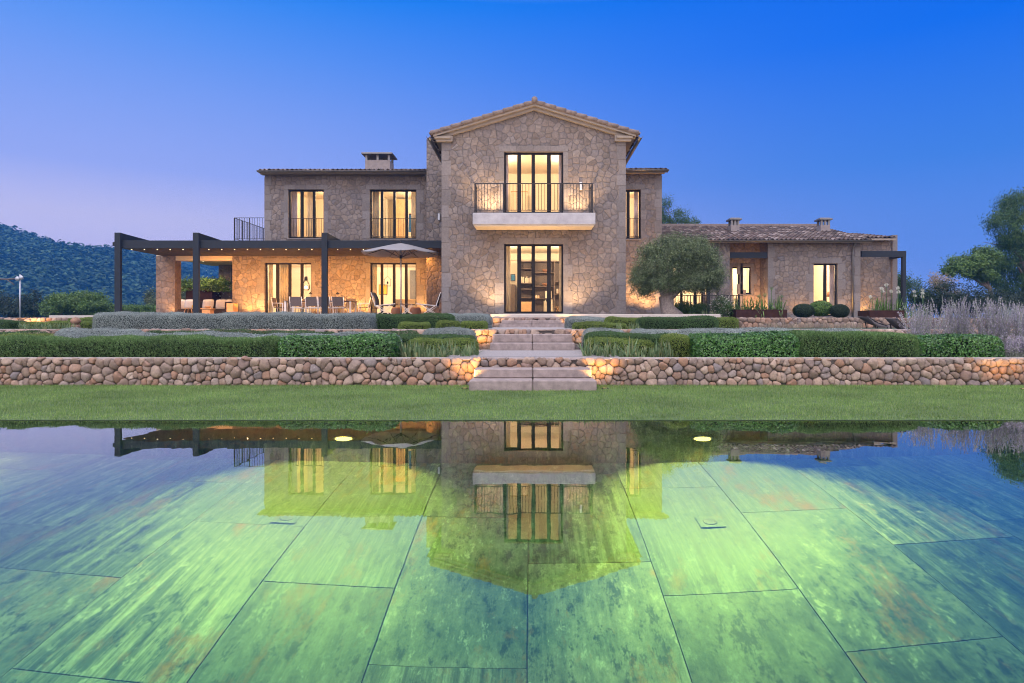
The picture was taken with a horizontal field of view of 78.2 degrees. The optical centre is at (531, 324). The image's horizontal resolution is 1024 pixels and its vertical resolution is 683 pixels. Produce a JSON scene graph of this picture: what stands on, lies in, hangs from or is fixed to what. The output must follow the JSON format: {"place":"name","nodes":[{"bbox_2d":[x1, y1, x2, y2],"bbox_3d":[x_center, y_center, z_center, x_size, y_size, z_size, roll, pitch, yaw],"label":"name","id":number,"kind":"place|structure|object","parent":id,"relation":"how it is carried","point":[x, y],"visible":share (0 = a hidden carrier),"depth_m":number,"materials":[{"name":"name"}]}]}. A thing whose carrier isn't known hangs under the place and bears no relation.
{"place":"outdoors","nodes":[
{"label":"outdoors","id":0,"kind":"place"},
{"bbox_2d":[396,199,404,235],"bbox_3d":[-7.252,-5.501,35.114,0.503,2.822,0.672,0,0,0],"label":"curtain","id":1,"kind":"object","parent":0,"point":[400,208],"visible":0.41,"depth_m":34.78,"materials":[{"name":"beige fabric"}]},
{"bbox_2d":[410,270,415,298],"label":"curtain","id":2,"kind":"object","parent":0,"point":[412,284],"visible":0.28,"depth_m":35.80,"materials":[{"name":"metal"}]},
{"bbox_2d":[0,421,1023,682],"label":"pool water","id":3,"kind":"structure","parent":0,"point":[510,551],"depth_m":2.42,"materials":[{"name":"liquid"}]},
{"bbox_2d":[0,383,1023,419],"bbox_3d":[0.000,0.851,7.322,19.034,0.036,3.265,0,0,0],"label":"grass","id":4,"kind":"structure","parent":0,"point":[163,395],"depth_m":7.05,"materials":[{"name":"plant"}]},
{"bbox_2d":[469,367,596,390],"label":"stone steps","id":5,"kind":"structure","parent":4,"relation":"on","point":[520,378],"depth_m":8.37,"materials":[{"name":"stone"}]},
{"bbox_2d":[0,420,1023,420],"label":"pool basin","id":6,"kind":"object","parent":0,"point":[511,420],"visible":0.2,"depth_m":5.76,"materials":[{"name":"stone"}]},
{"bbox_2d":[0,0,1023,317],"label":"sky","id":7,"kind":"structure","parent":0,"point":[144,119],"materials":[{"name":"blue"}]},
{"bbox_2d":[511,191,527,211],"bbox_3d":[-0.542,-4.996,28.250,0.760,1.919,0.140,0,0,0],"label":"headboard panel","id":8,"kind":"object","parent":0,"point":[513,200],"visible":0.44,"depth_m":28.20,"materials":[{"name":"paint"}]},
{"bbox_2d":[447,349,618,356],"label":"gravel path","id":9,"kind":"structure","parent":0,"point":[530,353],"depth_m":10.31,"materials":[{"name":"gravel"}]},
{"bbox_2d":[393,328,1016,356],"bbox_3d":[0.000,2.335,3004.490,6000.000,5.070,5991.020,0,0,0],"label":"ground","id":10,"kind":"structure","parent":0,"point":[821,328],"depth_m":17.05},
{"bbox_2d":[0,319,25,328],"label":"clipped hedge","id":11,"kind":"object","parent":10,"relation":"on","point":[8,324],"visible":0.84,"depth_m":16.33,"materials":[{"name":"green plant"}]},
{"bbox_2d":[0,282,46,317],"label":"dark bush","id":12,"kind":"object","parent":10,"relation":"on","point":[29,306],"visible":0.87,"depth_m":49.58,"materials":[{"name":"green plant"}]},
{"bbox_2d":[18,320,95,328],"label":"clipped hedge","id":13,"kind":"object","parent":10,"relation":"on","point":[87,324],"visible":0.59,"depth_m":16.55,"materials":[{"name":"green plant"}]},
{"bbox_2d":[35,287,124,317],"bbox_3d":[-28.630,-1.159,39.934,5.381,2.350,2.826,0,0,0],"label":"green bush","id":14,"kind":"object","parent":10,"relation":"on","point":[77,303],"visible":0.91,"depth_m":39.48,"materials":[{"name":"green plant"}]},
{"bbox_2d":[54,327,142,335],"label":"clipped hedge","id":15,"kind":"object","parent":10,"relation":"on","point":[107,330],"visible":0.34,"depth_m":11.27,"materials":[{"name":"plant"}]},
{"bbox_2d":[122,303,155,314],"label":"hedge bush","id":16,"kind":"object","parent":10,"relation":"on","point":[137,308],"visible":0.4,"depth_m":41.59,"materials":[{"name":"green plant"}]},
{"bbox_2d":[0,333,280,356],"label":"clipped hedge","id":17,"kind":"object","parent":10,"relation":"on","point":[127,345],"visible":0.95,"depth_m":9.40,"materials":[{"name":"green plant"}]},
{"bbox_2d":[142,284,155,306],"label":"wild bush","id":18,"kind":"object","parent":10,"relation":"on","point":[149,298],"visible":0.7,"depth_m":45.92,"materials":[{"name":"green plant"}]},
{"bbox_2d":[53,330,402,340],"bbox_3d":[-4.974,0.308,10.397,5.693,0.444,0.724,0,0,0],"label":"clipped hedge","id":19,"kind":"object","parent":10,"relation":"on","point":[73,334],"visible":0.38,"depth_m":10.26,"materials":[{"name":"plant"}]},
{"bbox_2d":[91,311,377,328],"bbox_3d":[-6.260,-0.079,13.550,5.938,0.439,1.035,0,0,0],"label":"clipped hedge","id":20,"kind":"object","parent":10,"relation":"on","point":[226,320],"visible":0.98,"depth_m":13.14,"materials":[{"name":"plant"}]},
{"bbox_2d":[147,329,334,335],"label":"clipped hedge","id":21,"kind":"object","parent":10,"relation":"on","point":[253,331],"visible":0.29,"depth_m":11.43,"materials":[{"name":"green plant"}]},
{"bbox_2d":[277,331,402,356],"bbox_3d":[-2.903,0.317,9.637,1.878,0.425,0.732,0,0,0],"label":"clipped hedge","id":22,"kind":"object","parent":10,"relation":"on","point":[368,344],"visible":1,"depth_m":9.36,"materials":[{"name":"green plant"}]},
{"bbox_2d":[49,314,720,317],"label":"terrace","id":23,"kind":"structure","parent":10,"relation":"on","point":[540,315],"depth_m":20.62,"materials":[{"name":"stone"}]},
{"bbox_2d":[186,288,220,300],"bbox_3d":[-17.722,-1.121,34.100,1.402,1.582,1.000,0,0,0],"label":"planter box","id":24,"kind":"object","parent":23,"relation":"on","point":[211,295],"visible":0.17,"depth_m":33.60,"materials":[{"name":"wood"}]},
{"bbox_2d":[181,270,231,299],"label":"potted bush","id":25,"kind":"object","parent":24,"relation":"in","point":[212,283],"visible":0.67,"depth_m":33.67,"materials":[{"name":"green plant"}]},
{"bbox_2d":[178,301,231,314],"bbox_3d":[-16.884,-0.790,31.835,2.966,0.800,2.170,0,0,0],"label":"outdoor sofa","id":26,"kind":"object","parent":23,"relation":"on","point":[216,311],"visible":0.23,"depth_m":31.95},
{"bbox_2d":[113,233,441,313],"bbox_3d":[-10.680,-2.125,31.230,14.619,3.588,8.540,0,0,0],"label":"steel pergola","id":27,"kind":"object","parent":23,"relation":"on","point":[200,244],"visible":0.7,"depth_m":27.10,"materials":[{"name":"metal"}]},
{"bbox_2d":[305,297,320,313],"bbox_3d":[-9.745,-0.777,28.108,0.555,0.893,0.565,0,0,-2],"label":"dining chair","id":28,"kind":"object","parent":23,"relation":"on","point":[311,301],"visible":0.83,"depth_m":27.90,"materials":[{"name":"fabric"}]},
{"bbox_2d":[331,296,347,312],"bbox_3d":[-8.553,-0.777,28.108,0.555,0.893,0.565,0,0,3],"label":"dining chair","id":29,"kind":"object","parent":23,"relation":"on","point":[338,301],"visible":0.88,"depth_m":27.90,"materials":[{"name":"fabric"}]},
{"bbox_2d":[370,292,398,313],"bbox_3d":[-6.027,-0.814,25.900,1.005,0.980,0.701,0,0,0],"label":"folding armchair","id":30,"kind":"object","parent":23,"relation":"on","point":[376,303],"visible":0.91,"depth_m":25.60,"materials":[{"name":"fabric"}]},
{"bbox_2d":[361,240,438,313],"bbox_3d":[-5.296,-1.878,25.600,2.993,3.096,2.993,0,0,-7],"label":"parasol","id":31,"kind":"object","parent":23,"relation":"on","point":[401,250],"visible":0.92,"depth_m":25.59,"materials":[{"name":"fabric"}]},
{"bbox_2d":[674,299,710,313],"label":"flower shrub","id":32,"kind":"object","parent":23,"relation":"on","point":[686,308],"visible":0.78,"depth_m":22.36,"materials":[{"name":"green plant"}]},
{"bbox_2d":[373,312,455,328],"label":"clipped hedge","id":33,"kind":"object","parent":10,"relation":"on","point":[388,321],"visible":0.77,"depth_m":13.64,"materials":[{"name":"green plant"}]},
{"bbox_2d":[398,321,430,328],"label":"clipped hedge","id":34,"kind":"object","parent":10,"relation":"on","point":[416,325],"visible":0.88,"depth_m":12.95,"materials":[{"name":"green plant"}]},
{"bbox_2d":[400,332,476,352],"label":"clipped hedge","id":35,"kind":"object","parent":10,"relation":"on","point":[407,337],"visible":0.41,"depth_m":10.69,"materials":[{"name":"green plant"}]},
{"bbox_2d":[406,336,479,355],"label":"clipped hedge","id":36,"kind":"object","parent":10,"relation":"on","point":[460,341],"visible":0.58,"depth_m":10.01,"materials":[{"name":"green plant"}]},
{"bbox_2d":[435,320,459,328],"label":"clipped hedge","id":37,"kind":"object","parent":10,"relation":"on","point":[441,324],"visible":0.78,"depth_m":12.95,"materials":[{"name":"green plant"}]},
{"bbox_2d":[423,326,477,338],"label":"clipped hedge","id":38,"kind":"object","parent":10,"relation":"on","point":[455,331],"visible":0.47,"depth_m":11.47,"materials":[{"name":"plant"}]},
{"bbox_2d":[449,312,493,327],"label":"clipped hedge","id":39,"kind":"object","parent":10,"relation":"on","point":[466,316],"visible":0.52,"depth_m":14.87,"materials":[{"name":"plant"}]},
{"bbox_2d":[460,320,488,328],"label":"clipped hedge","id":40,"kind":"object","parent":10,"relation":"on","point":[478,324],"visible":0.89,"depth_m":12.95,"materials":[{"name":"green plant"}]},
{"bbox_2d":[0,328,1016,348],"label":"fieldstone wall","id":41,"kind":"structure","parent":10,"relation":"on","point":[484,338],"depth_m":12.26,"materials":[{"name":"stone"}]},
{"bbox_2d":[0,317,1016,327],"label":"fieldstone wall","id":42,"kind":"structure","parent":10,"relation":"on","point":[750,322],"depth_m":20.50,"materials":[{"name":"stone"}]},
{"bbox_2d":[0,356,1023,385],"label":"fieldstone wall","id":43,"kind":"structure","parent":10,"relation":"on","point":[459,371],"depth_m":8.93,"materials":[{"name":"stone"}]},
{"bbox_2d":[156,96,897,317],"bbox_3d":[0.418,-4.270,30.275,37.170,8.940,15.250,0,0,0],"label":"stone villa","id":44,"kind":"object","parent":10,"relation":"on","point":[459,184],"visible":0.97,"depth_m":29.20,"materials":[{"name":"brown stone"}]},
{"bbox_2d":[268,265,272,312],"bbox_3d":[-12.878,-1.810,31.157,0.239,2.627,0.076,0,0,0],"label":"curtain","id":45,"kind":"object","parent":44,"relation":"hanging from","point":[270,285],"visible":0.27,"depth_m":31.14,"materials":[{"name":"fabric"}]},
{"bbox_2d":[280,265,287,311],"bbox_3d":[-12.163,-1.810,31.157,0.509,2.627,0.076,0,0,0],"label":"curtain","id":46,"kind":"object","parent":44,"relation":"hanging from","point":[283,282],"visible":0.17,"depth_m":31.15,"materials":[{"name":"fabric"}]},
{"bbox_2d":[266,263,310,312],"bbox_3d":[-11.781,-1.725,30.650,2.245,2.493,0.120,0,0,0],"label":"sliding door","id":47,"kind":"structure","parent":44,"relation":"in","point":[277,264],"depth_m":30.63,"materials":[{"name":"brown metal"}]},
{"bbox_2d":[291,192,296,236],"bbox_3d":[-11.719,-5.423,31.157,0.316,2.494,0.076,0,0,0],"label":"curtain","id":48,"kind":"object","parent":44,"relation":"hanging from","point":[293,213],"visible":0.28,"depth_m":31.14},
{"bbox_2d":[289,190,323,237],"bbox_3d":[-10.904,-5.337,30.621,1.712,2.360,0.178,0,0,0],"label":"window","id":49,"kind":"structure","parent":44,"relation":"in","point":[301,218],"depth_m":30.63,"materials":[{"name":"brown metal"}]},
{"bbox_2d":[308,192,312,236],"bbox_3d":[-10.908,-5.423,31.157,0.316,2.494,0.076,0,0,0],"label":"curtain","id":50,"kind":"object","parent":44,"relation":"hanging from","point":[310,204],"visible":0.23,"depth_m":31.14,"materials":[{"name":"fabric"}]},
{"bbox_2d":[373,265,376,312],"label":"curtain","id":51,"kind":"object","parent":44,"relation":"hanging from","point":[374,280],"visible":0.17,"depth_m":31.14,"materials":[{"name":"fabric"}]},
{"bbox_2d":[372,192,379,235],"bbox_3d":[-7.683,-5.413,31.157,0.355,2.513,0.076,0,0,0],"label":"curtain","id":52,"kind":"object","parent":44,"relation":"hanging from","point":[376,209],"visible":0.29,"depth_m":31.14,"materials":[{"name":"fabric"}]},
{"bbox_2d":[370,190,415,238],"bbox_3d":[-6.691,-5.328,30.621,2.245,2.379,0.178,0,0,0],"label":"window","id":53,"kind":"structure","parent":44,"relation":"in","point":[382,218],"depth_m":30.63,"materials":[{"name":"brown metal"}]},
{"bbox_2d":[371,263,415,313],"bbox_3d":[-6.681,-1.725,30.669,2.226,2.493,0.082,0,0,0],"label":"sliding door","id":54,"kind":"structure","parent":44,"relation":"in","point":[382,264],"depth_m":30.63,"materials":[{"name":"brown metal"}]},
{"bbox_2d":[411,192,415,235],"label":"curtain","id":55,"kind":"object","parent":44,"relation":"hanging from","point":[413,213],"visible":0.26,"depth_m":31.14,"materials":[{"name":"fabric"}]},
{"bbox_2d":[506,155,508,211],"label":"curtain","id":56,"kind":"object","parent":44,"relation":"hanging from","point":[507,168],"visible":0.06,"depth_m":24.23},
{"bbox_2d":[506,246,509,310],"bbox_3d":[-0.904,-1.789,24.257,0.203,2.741,0.076,0,0,0],"label":"curtain","id":57,"kind":"object","parent":44,"relation":"hanging from","point":[507,278],"visible":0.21,"depth_m":24.23,"materials":[{"name":"fabric"}]},
{"bbox_2d":[510,284,515,310],"bbox_3d":[-0.846,-1.109,28.900,0.252,1.418,0.400,0,0,0],"label":"cupboard","id":58,"kind":"object","parent":44,"relation":"on","point":[512,297],"visible":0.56,"depth_m":28.70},
{"bbox_2d":[504,244,562,313],"bbox_3d":[0.089,-1.704,23.750,2.208,2.607,0.120,0,0,0],"label":"french door","id":59,"kind":"structure","parent":44,"relation":"in","point":[518,311],"depth_m":23.73,"materials":[{"name":"brown metal"}]},
{"bbox_2d":[504,153,562,212],"bbox_3d":[0.089,-5.310,23.750,2.208,2.297,0.120,0,0,0],"label":"french door","id":60,"kind":"structure","parent":44,"relation":"in","point":[518,154],"depth_m":23.73,"materials":[{"name":"brown metal"}]},
{"bbox_2d":[521,261,558,310],"bbox_3d":[0.585,-1.620,28.550,2.247,2.440,0.400,0,0,0],"label":"bookcase","id":61,"kind":"object","parent":44,"relation":"on","point":[540,279],"visible":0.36,"depth_m":28.73,"materials":[{"name":"wood"}]},
{"bbox_2d":[626,190,640,238],"bbox_3d":[4.427,-5.101,29.321,1.290,2.277,0.178,0,0,0],"label":"window","id":62,"kind":"structure","parent":44,"relation":"in","point":[628,236],"depth_m":29.33,"materials":[{"name":"brown metal"}]},
{"bbox_2d":[634,192,637,235],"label":"curtain","id":63,"kind":"object","parent":44,"relation":"hanging from","point":[635,213],"visible":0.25,"depth_m":29.84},
{"bbox_2d":[814,264,835,315],"bbox_3d":[14.623,-1.702,31.469,1.189,2.617,0.082,0,0,0],"label":"french door","id":64,"kind":"structure","parent":44,"relation":"in","point":[824,265],"depth_m":31.43,"materials":[{"name":"wood"}]},
{"bbox_2d":[829,265,833,314],"bbox_3d":[15.259,-1.787,31.957,0.285,2.751,0.076,0,0,0],"label":"curtain","id":65,"kind":"object","parent":44,"relation":"hanging from","point":[831,284],"visible":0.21,"depth_m":31.96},
{"bbox_2d":[489,327,571,328],"bbox_3d":[0.025,0.100,16.395,2.550,0.001,7.610,0,0,0],"label":"gravel landing","id":66,"kind":"object","parent":10,"relation":"on","point":[529,328],"visible":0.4,"depth_m":14.56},
{"bbox_2d":[499,320,563,326],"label":"stone steps","id":67,"kind":"structure","parent":10,"relation":"on","point":[531,325],"depth_m":19.80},
{"bbox_2d":[490,334,574,349],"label":"stone steps","id":68,"kind":"structure","parent":10,"relation":"on","point":[524,341],"depth_m":11.86,"materials":[{"name":"stone"}]},
{"bbox_2d":[564,315,607,327],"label":"clipped hedge","id":69,"kind":"object","parent":10,"relation":"on","point":[569,321],"visible":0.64,"depth_m":14.88,"materials":[{"name":"silver plant"}]},
{"bbox_2d":[572,321,626,328],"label":"clipped hedge","id":70,"kind":"object","parent":10,"relation":"on","point":[596,324],"visible":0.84,"depth_m":12.93,"materials":[{"name":"green plant"}]},
{"bbox_2d":[581,326,625,348],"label":"clipped hedge","id":71,"kind":"object","parent":10,"relation":"on","point":[587,330],"visible":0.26,"depth_m":11.51,"materials":[{"name":"plant"}]},
{"bbox_2d":[583,336,654,355],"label":"clipped hedge","id":72,"kind":"object","parent":10,"relation":"on","point":[625,341],"visible":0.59,"depth_m":10.00,"materials":[{"name":"green plant"}]},
{"bbox_2d":[604,316,639,328],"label":"clipped hedge","id":73,"kind":"object","parent":10,"relation":"on","point":[621,320],"visible":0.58,"depth_m":14.46,"materials":[{"name":"green plant"}]},
{"bbox_2d":[582,330,668,353],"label":"clipped hedge","id":74,"kind":"object","parent":10,"relation":"on","point":[635,335],"visible":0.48,"depth_m":10.66,"materials":[{"name":"green plant"}]},
{"bbox_2d":[658,332,690,356],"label":"clipped hedge","id":75,"kind":"object","parent":10,"relation":"on","point":[681,346],"visible":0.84,"depth_m":9.60,"materials":[{"name":"green plant"}]},
{"bbox_2d":[635,314,718,328],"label":"clipped hedge","id":76,"kind":"object","parent":10,"relation":"on","point":[688,321],"visible":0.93,"depth_m":13.45,"materials":[{"name":"green plant"}]},
{"bbox_2d":[622,226,732,313],"bbox_3d":[4.964,-1.716,21.753,3.747,3.233,3.344,0,0,0],"label":"olive tree","id":77,"kind":"object","parent":10,"relation":"on","point":[694,265],"visible":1,"depth_m":21.02,"materials":[{"name":"green plant"}]},
{"bbox_2d":[662,190,701,223],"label":"background tree","id":78,"kind":"object","parent":10,"relation":"on","point":[670,219],"visible":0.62,"depth_m":45.78,"materials":[{"name":"green plant"}]},
{"bbox_2d":[675,295,742,315],"bbox_3d":[6.537,-0.636,23.200,2.516,0.873,0.030,0,0,0],"label":"garden railing","id":79,"kind":"object","parent":10,"relation":"on","point":[710,295],"visible":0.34,"depth_m":23.19,"materials":[{"name":"metal"}]},
{"bbox_2d":[709,292,742,316],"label":"rose bush","id":80,"kind":"object","parent":10,"relation":"on","point":[726,306],"visible":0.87,"depth_m":22.34,"materials":[{"name":"green plant"}]},
{"bbox_2d":[713,316,738,328],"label":"clipped hedge","id":81,"kind":"object","parent":10,"relation":"on","point":[727,322],"visible":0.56,"depth_m":13.95,"materials":[{"name":"green plant"}]},
{"bbox_2d":[685,330,800,356],"bbox_3d":[3.222,0.301,9.723,1.688,0.458,0.904,0,0,0],"label":"clipped hedge","id":82,"kind":"object","parent":10,"relation":"on","point":[774,343],"visible":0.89,"depth_m":9.35,"materials":[{"name":"green plant"}]},
{"bbox_2d":[630,326,865,334],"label":"clipped hedge","id":83,"kind":"object","parent":10,"relation":"on","point":[687,331],"visible":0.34,"depth_m":11.44,"materials":[{"name":"plant"}]},
{"bbox_2d":[730,310,786,317],"bbox_3d":[8.002,-0.354,22.250,1.788,0.309,0.700,0,0,0],"label":"planter box","id":84,"kind":"object","parent":10,"relation":"on","point":[755,313],"visible":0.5,"depth_m":21.90,"materials":[{"name":"metal"}]},
{"bbox_2d":[734,287,787,317],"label":"agapanthus","id":85,"kind":"object","parent":84,"relation":"in","point":[770,306],"visible":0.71,"depth_m":22.13,"materials":[{"name":"green plant"}]},
{"bbox_2d":[792,304,814,317],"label":"round bush","id":86,"kind":"object","parent":10,"relation":"on","point":[804,310],"visible":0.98,"depth_m":22.81,"materials":[{"name":"green plant"}]},
{"bbox_2d":[810,300,832,315],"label":"round bush","id":87,"kind":"object","parent":10,"relation":"on","point":[822,307],"visible":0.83,"depth_m":23.17,"materials":[{"name":"green plant"}]},
{"bbox_2d":[830,304,849,317],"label":"round bush","id":88,"kind":"object","parent":10,"relation":"on","point":[839,311],"visible":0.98,"depth_m":22.83,"materials":[{"name":"green plant"}]},
{"bbox_2d":[786,328,919,356],"bbox_3d":[4.899,0.291,9.757,1.940,0.490,0.951,0,0,0],"label":"clipped hedge","id":89,"kind":"object","parent":10,"relation":"on","point":[848,343],"visible":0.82,"depth_m":9.40,"materials":[{"name":"green plant"}]},
{"bbox_2d":[858,316,887,328],"bbox_3d":[9.316,-0.053,17.187,0.577,0.350,0.534,0,0,0],"label":"woven lounger","id":90,"kind":"object","parent":10,"relation":"on","point":[869,320],"visible":0.96,"depth_m":16.95,"materials":[{"name":"wicker"}]},
{"bbox_2d":[858,310,903,317],"bbox_3d":[12.361,-0.341,22.300,1.210,0.281,0.800,0,0,0],"label":"planter box","id":91,"kind":"object","parent":10,"relation":"on","point":[881,313],"visible":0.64,"depth_m":21.90,"materials":[{"name":"metal"}]},
{"bbox_2d":[867,283,912,317],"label":"agapanthus","id":92,"kind":"object","parent":91,"relation":"in","point":[898,306],"visible":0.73,"depth_m":22.30,"materials":[{"name":"green plant"}]},
{"bbox_2d":[860,251,905,316],"bbox_3d":[17.686,-1.837,32.750,2.232,3.674,2.300,0,0,0],"label":"pergola","id":93,"kind":"object","parent":10,"relation":"on","point":[896,254],"visible":0.81,"depth_m":31.60,"materials":[{"name":"metal"}]},
{"bbox_2d":[898,271,934,316],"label":"green shrub","id":94,"kind":"object","parent":10,"relation":"on","point":[911,294],"visible":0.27,"depth_m":36.66,"materials":[{"name":"green plant"}]},
{"bbox_2d":[895,300,958,334],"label":"sage bush","id":95,"kind":"object","parent":10,"relation":"on","point":[917,329],"visible":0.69,"depth_m":10.83,"materials":[{"name":"plant"}]},
{"bbox_2d":[927,270,963,316],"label":"brown shrub","id":96,"kind":"object","parent":10,"relation":"on","point":[934,279],"visible":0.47,"depth_m":37.89,"materials":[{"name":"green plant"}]},
{"bbox_2d":[910,277,986,316],"bbox_3d":[24.174,-1.444,36.054,4.831,2.736,3.105,0,0,0],"label":"dark shrub","id":97,"kind":"object","parent":10,"relation":"on","point":[937,297],"visible":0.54,"depth_m":35.60,"materials":[{"name":"green plant"}]},
{"bbox_2d":[911,333,1004,356],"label":"clipped hedge","id":98,"kind":"object","parent":10,"relation":"on","point":[958,345],"visible":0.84,"depth_m":9.39,"materials":[{"name":"green plant"}]},
{"bbox_2d":[931,295,989,333],"bbox_3d":[7.528,0.047,10.978,1.244,1.128,0.798,0,0,0],"label":"sage bush","id":99,"kind":"object","parent":10,"relation":"on","point":[959,329],"visible":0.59,"depth_m":10.92,"materials":[{"name":"plant"}]},
{"bbox_2d":[939,238,1009,294],"bbox_3d":[27.878,-2.691,40.137,3.996,5.422,3.234,0,0,0],"label":"garden tree","id":100,"kind":"object","parent":10,"relation":"on","point":[978,263],"visible":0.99,"depth_m":39.45,"materials":[{"name":"green plant"}]},
{"bbox_2d":[956,296,1023,353],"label":"sage bush","id":101,"kind":"object","parent":10,"relation":"on","point":[992,330],"visible":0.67,"depth_m":10.53,"materials":[{"name":"plant"}]},
{"bbox_2d":[963,286,1023,317],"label":"dark shrub","id":102,"kind":"object","parent":10,"relation":"on","point":[1006,299],"visible":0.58,"depth_m":33.59,"materials":[{"name":"green plant"}]},
{"bbox_2d":[975,184,1023,298],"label":"pepper tree","id":103,"kind":"object","parent":10,"relation":"on","point":[1009,241],"visible":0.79,"depth_m":43.32,"materials":[{"name":"green plant"}]},
{"bbox_2d":[988,300,1023,354],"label":"sage bush","id":104,"kind":"object","parent":10,"relation":"on","point":[1020,327],"visible":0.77,"depth_m":10.22,"materials":[{"name":"plant"}]},
{"bbox_2d":[999,334,1023,356],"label":"sage bush","id":105,"kind":"object","parent":10,"relation":"on","point":[1014,348],"visible":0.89,"depth_m":9.48,"materials":[{"name":"plant"}]},
{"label":"near hill","id":106,"kind":"structure","parent":0,"visible":0},
{"bbox_2d":[0,224,207,317],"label":"forest","id":107,"kind":"object","parent":106,"relation":"on","point":[46,265],"visible":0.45,"depth_m":265.75,"materials":[{"name":"green plant"}]},
{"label":"far hill","id":108,"kind":"structure","parent":0,"visible":0},
{"bbox_2d":[128,250,218,278],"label":"forest","id":109,"kind":"object","parent":108,"relation":"on","point":[203,269],"depth_m":473.29,"materials":[{"name":"green plant"}]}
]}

